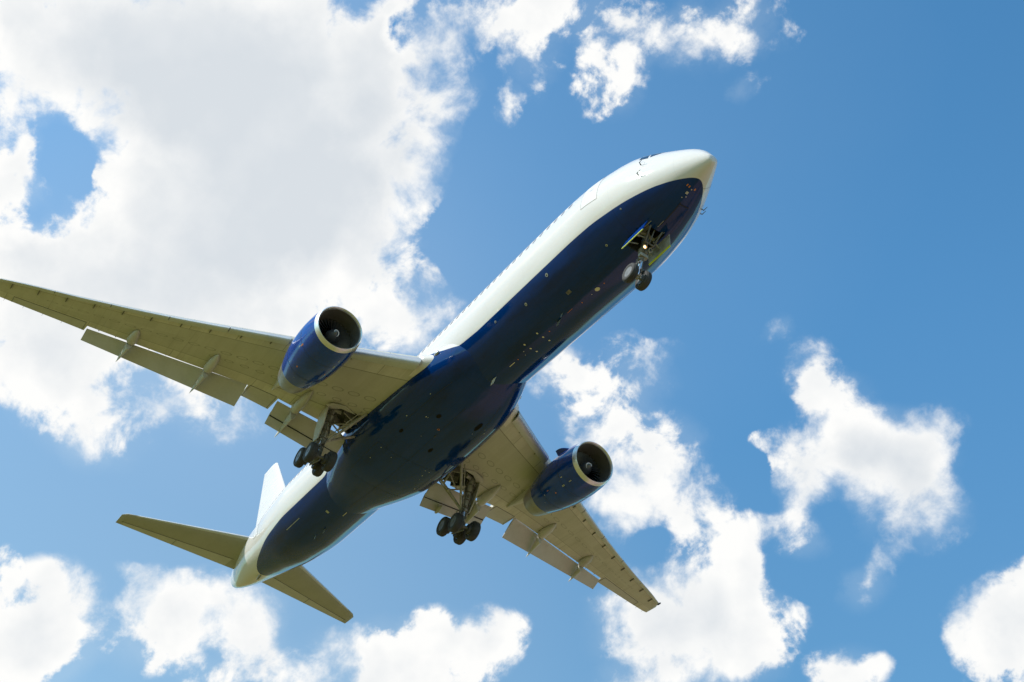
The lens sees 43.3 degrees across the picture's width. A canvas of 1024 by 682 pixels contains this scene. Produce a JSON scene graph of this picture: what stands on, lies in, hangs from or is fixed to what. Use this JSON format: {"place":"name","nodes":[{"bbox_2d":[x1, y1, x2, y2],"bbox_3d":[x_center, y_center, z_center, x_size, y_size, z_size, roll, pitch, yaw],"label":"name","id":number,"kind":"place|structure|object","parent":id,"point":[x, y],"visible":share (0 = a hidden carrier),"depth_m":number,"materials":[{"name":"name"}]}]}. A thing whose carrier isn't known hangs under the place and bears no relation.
{"place":"outdoors","nodes":[
{"label":"outdoors","id":0,"kind":"place"},
{"bbox_2d":[0,149,716,622],"bbox_3d":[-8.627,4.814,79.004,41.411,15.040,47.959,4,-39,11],"label":"passenger airliner","id":1,"kind":"object","parent":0,"point":[442,405],"visible":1,"depth_m":71.36,"materials":[{"name":"blue metal"}]},
{"bbox_2d":[0,0,1023,681],"label":"sky","id":2,"kind":"structure","parent":0,"point":[808,418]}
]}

